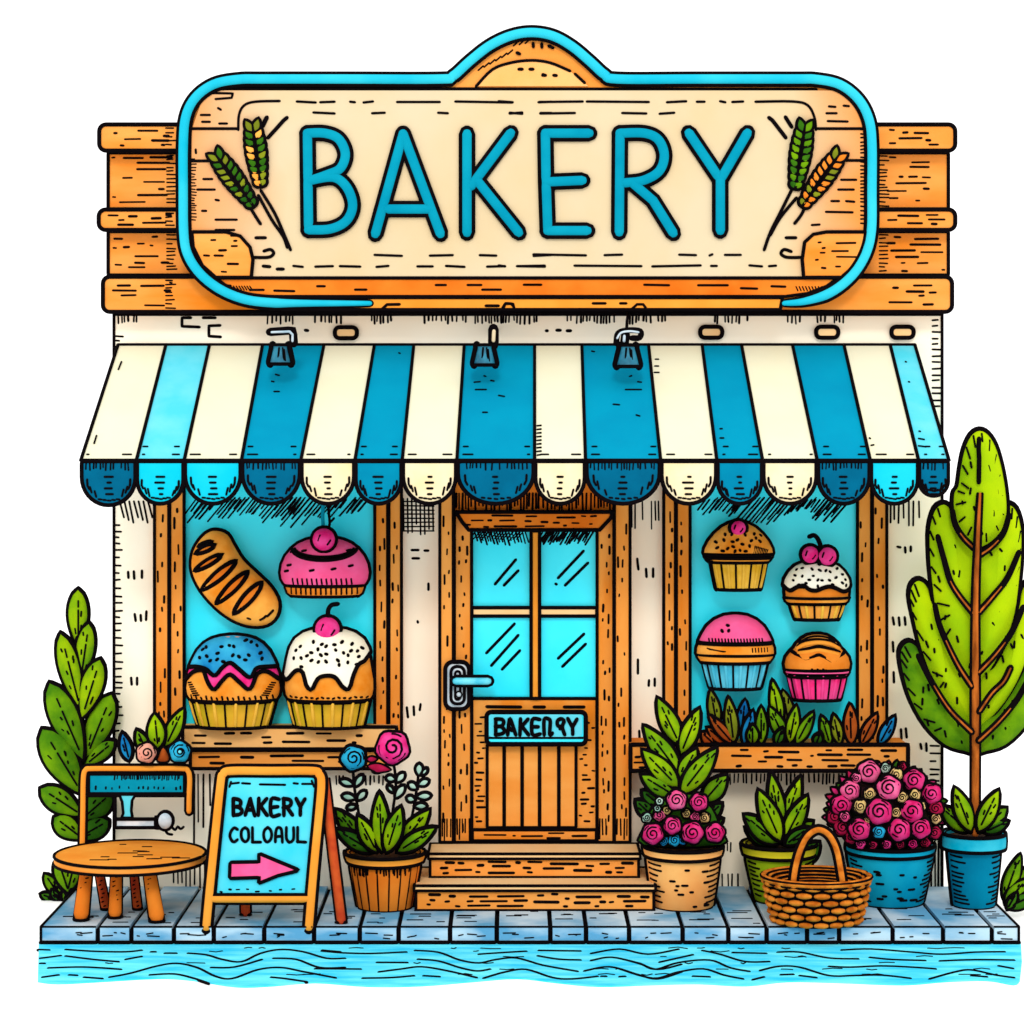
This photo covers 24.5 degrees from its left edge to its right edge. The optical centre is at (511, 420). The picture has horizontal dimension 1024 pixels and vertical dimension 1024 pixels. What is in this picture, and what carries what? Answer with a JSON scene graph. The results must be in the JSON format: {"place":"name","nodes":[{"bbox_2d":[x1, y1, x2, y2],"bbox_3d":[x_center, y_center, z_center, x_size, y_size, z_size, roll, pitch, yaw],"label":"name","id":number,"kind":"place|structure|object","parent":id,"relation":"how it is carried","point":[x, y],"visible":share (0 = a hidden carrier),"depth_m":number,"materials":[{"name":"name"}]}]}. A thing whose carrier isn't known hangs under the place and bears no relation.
{"place":"outdoors","nodes":[
{"label":"outdoors","id":0,"kind":"place"},
{"bbox_2d":[0,428,1023,1023],"bbox_3d":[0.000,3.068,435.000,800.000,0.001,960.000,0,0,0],"label":"ground","id":1,"kind":"structure","parent":0,"point":[54,536],"depth_m":13.64,"materials":[{"name":"white"}]},
{"bbox_2d":[38,871,66,901],"bbox_3d":[-2.913,2.990,15.096,0.230,0.205,0.070,0,0,11],"label":"ground plant","id":2,"kind":"object","parent":1,"relation":"on","point":[52,891],"visible":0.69,"depth_m":15.09,"materials":[{"name":"green plant"}]},
{"bbox_2d":[39,886,1020,943],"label":"boardwalk","id":3,"kind":"structure","parent":1,"relation":"on","point":[736,915],"depth_m":13.82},
{"bbox_2d":[36,586,118,895],"bbox_3d":[-2.728,2.025,14.845,0.515,1.966,0.149,0,0,-11],"label":"tall leafy plant","id":4,"kind":"object","parent":3,"relation":"on","point":[81,709],"visible":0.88,"depth_m":14.81,"materials":[{"name":"green plant"}]},
{"bbox_2d":[52,763,206,923],"bbox_3d":[-2.291,2.534,14.180,0.918,0.859,0.921,0,0,0],"label":"round chair","id":5,"kind":"object","parent":3,"relation":"on","point":[149,861],"visible":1,"depth_m":14.35,"materials":[{"name":"orange wood"}]},
{"bbox_2d":[117,706,192,764],"bbox_3d":[-2.187,1.931,14.474,0.467,0.354,0.170,0,0,0],"label":"flower bunch","id":6,"kind":"object","parent":5,"relation":"on","point":[158,740],"visible":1,"depth_m":14.48,"materials":[{"name":"green plant"}]},
{"bbox_2d":[199,763,347,934],"bbox_3d":[-1.395,2.523,13.959,0.865,0.965,0.333,0,0,0],"label":"sandwich board","id":7,"kind":"object","parent":3,"relation":"on","point":[271,826],"visible":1,"depth_m":13.95,"materials":[{"name":"wood"}]},
{"bbox_2d":[334,729,438,912],"bbox_3d":[-0.760,2.427,14.365,0.643,1.098,0.516,0,0,0],"label":"potted plant","id":8,"kind":"object","parent":3,"relation":"on","point":[385,853],"visible":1,"depth_m":14.26,"materials":[{"name":"green plant"}]},
{"bbox_2d":[413,842,656,911],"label":"entrance steps","id":9,"kind":"structure","parent":3,"relation":"on","point":[534,876],"depth_m":14.46,"materials":[{"name":"brown wood"}]},
{"bbox_2d":[633,695,729,913],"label":"potted roses","id":10,"kind":"object","parent":3,"relation":"on","point":[682,840],"visible":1,"depth_m":14.30,"materials":[{"name":"plant"}]},
{"bbox_2d":[739,769,821,903],"bbox_3d":[1.653,2.558,14.563,0.508,0.836,0.491,0,0,0],"label":"green potted plant","id":11,"kind":"object","parent":3,"relation":"on","point":[778,823],"visible":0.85,"depth_m":14.46,"materials":[{"name":"green plant"}]},
{"bbox_2d":[760,824,873,928],"bbox_3d":[1.796,2.657,13.941,0.669,0.606,0.572,0,0,0],"label":"wicker basket","id":12,"kind":"object","parent":3,"relation":"on","point":[797,894],"visible":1,"depth_m":13.77,"materials":[{"name":"brown wicker"}]},
{"bbox_2d":[821,758,948,909],"bbox_3d":[2.280,2.512,14.432,0.722,0.927,0.621,0,0,-41],"label":"rose bush pot","id":13,"kind":"object","parent":3,"relation":"on","point":[884,820],"visible":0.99,"depth_m":14.28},
{"bbox_2d":[896,426,1023,911],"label":"potted tree","id":14,"kind":"object","parent":3,"relation":"on","point":[960,661],"visible":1,"depth_m":14.34,"materials":[{"name":"green plant"}]},
{"bbox_2d":[999,851,1023,911],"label":"corner shrub","id":15,"kind":"object","parent":1,"relation":"on","point":[1011,889],"visible":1,"depth_m":14.52,"materials":[{"name":"green plant"}]},
{"bbox_2d":[0,0,1023,427],"label":"sky","id":16,"kind":"structure","parent":0,"point":[68,68],"materials":[{"name":"white"}]},
{"bbox_2d":[96,122,957,889],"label":"bakery building","id":17,"kind":"structure","parent":0,"point":[464,614],"depth_m":14.94,"materials":[{"name":"beige paint"}]},
{"bbox_2d":[183,632,282,730],"bbox_3d":[-1.746,1.631,14.810,0.623,0.601,0.392,0,0,0],"label":"iced cupcake","id":18,"kind":"object","parent":17,"relation":"on","point":[232,681],"visible":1,"depth_m":14.68,"materials":[{"name":"food"}]},
{"bbox_2d":[188,527,281,628],"bbox_3d":[-1.739,0.994,14.843,0.587,0.639,0.254,0,0,0],"label":"bread loaf","id":19,"kind":"object","parent":17,"relation":"attached to","point":[232,584],"visible":1,"depth_m":14.77,"materials":[{"name":"food"}]},
{"bbox_2d":[153,484,402,769],"bbox_3d":[-1.479,1.237,14.895,1.582,1.926,0.210,0,0,0],"label":"window pane","id":20,"kind":"structure","parent":17,"relation":"in","point":[182,618],"depth_m":14.94,"materials":[{"name":"blue glass"}]},
{"bbox_2d":[266,326,297,367],"bbox_3d":[-1.498,-0.450,14.706,0.189,0.261,0.596,0,0,-22],"label":"wall lamp","id":21,"kind":"object","parent":17,"relation":"attached to","point":[280,354],"visible":1,"depth_m":14.48,"materials":[{"name":"blue metal"}]},
{"bbox_2d":[278,505,371,598],"bbox_3d":[-1.173,0.749,14.809,0.540,0.732,0.390,0,0,25],"label":"pink cake","id":22,"kind":"object","parent":17,"relation":"attached to","point":[323,561],"visible":0.98,"depth_m":14.68,"materials":[{"name":"food"}]},
{"bbox_2d":[281,602,376,730],"bbox_3d":[-1.147,1.532,14.810,0.597,0.799,0.380,0,0,0],"label":"cherry cupcake","id":23,"kind":"object","parent":17,"relation":"on","point":[328,677],"visible":1,"depth_m":14.68,"materials":[{"name":"food"}]},
{"bbox_2d":[470,324,499,368],"bbox_3d":[-0.168,-0.452,14.718,0.183,0.278,0.595,0,0,0],"label":"wall lamp","id":24,"kind":"object","parent":17,"relation":"attached to","point":[484,354],"visible":1,"depth_m":14.47,"materials":[{"name":"blue metal"}]},
{"bbox_2d":[79,343,950,506],"bbox_3d":[0.017,0.012,14.396,5.114,1.000,1.148,0,0,0],"label":"awning","id":25,"kind":"object","parent":17,"relation":"attached to","point":[556,424],"visible":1,"depth_m":14.19,"materials":[{"name":"blue fabric"}]},
{"bbox_2d":[175,25,879,311],"bbox_3d":[0.097,-1.568,14.764,4.388,1.787,0.153,0,0,0],"label":"shop sign","id":26,"kind":"object","parent":17,"relation":"attached to","point":[531,168],"visible":1,"depth_m":14.72,"materials":[{"name":"brown wood"}]},
{"bbox_2d":[443,515,612,841],"bbox_3d":[0.109,1.616,14.792,1.080,2.091,0.206,0,0,0],"label":"door","id":27,"kind":"structure","parent":17,"relation":"in","point":[534,610],"depth_m":14.85,"materials":[{"name":"brown wood"}]},
{"bbox_2d":[484,710,587,746],"bbox_3d":[0.151,1.926,14.801,0.649,0.230,0.078,0,0,0],"label":"door sign","id":28,"kind":"object","parent":27,"relation":"attached to","point":[535,728],"depth_m":14.77,"materials":[{"name":"blue"}]},
{"bbox_2d":[612,311,643,370],"bbox_3d":[0.713,-0.521,14.638,0.194,0.434,0.441,0,0,0],"label":"wall lamp","id":29,"kind":"object","parent":17,"relation":"attached to","point":[627,355],"visible":1,"depth_m":14.48,"materials":[{"name":"blue metal"}]},
{"bbox_2d":[694,611,776,691],"bbox_3d":[1.400,1.449,14.830,0.520,0.494,0.317,0,0,0],"label":"pink dome cupcake","id":30,"kind":"object","parent":17,"relation":"attached to","point":[735,651],"visible":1,"depth_m":14.73,"materials":[{"name":"food"}]},
{"bbox_2d":[628,677,909,772],"bbox_3d":[1.598,1.894,14.818,1.751,0.595,0.364,0,0,0],"label":"window box","id":31,"kind":"object","parent":17,"relation":"attached to","point":[738,735],"visible":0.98,"depth_m":14.68,"materials":[{"name":"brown wood"}]},
{"bbox_2d":[662,487,887,738],"bbox_3d":[1.664,1.199,14.965,1.431,1.851,0.069,0,0,0],"label":"window pane","id":32,"kind":"structure","parent":17,"relation":"in","point":[858,531],"depth_m":14.97,"materials":[{"name":"blue glass"}]},
{"bbox_2d":[780,533,852,621],"bbox_3d":[1.911,0.985,14.830,0.450,0.559,0.288,0,0,0],"label":"double cherry cupcake","id":33,"kind":"object","parent":17,"relation":"attached to","point":[816,584],"visible":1,"depth_m":14.74,"materials":[{"name":"food"}]},
{"bbox_2d":[781,631,852,702],"bbox_3d":[1.914,1.547,14.829,0.447,0.441,0.266,0,0,0],"label":"caramel cupcake","id":34,"kind":"object","parent":17,"relation":"attached to","point":[816,666],"visible":1,"depth_m":14.74,"materials":[{"name":"food"}]},
{"bbox_2d":[36,943,1021,987],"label":"water","id":35,"kind":"structure","parent":0,"point":[405,965],"depth_m":13.28,"materials":[{"name":"liquid"}]},
{"bbox_2d":[701,518,774,591],"bbox_3d":[1.420,0.843,14.830,0.467,0.468,0.290,0,0,0],"label":"plain muffin","id":36,"kind":"object","parent":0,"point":[738,554],"visible":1,"depth_m":14.74,"materials":[{"name":"orange food"}]}
]}

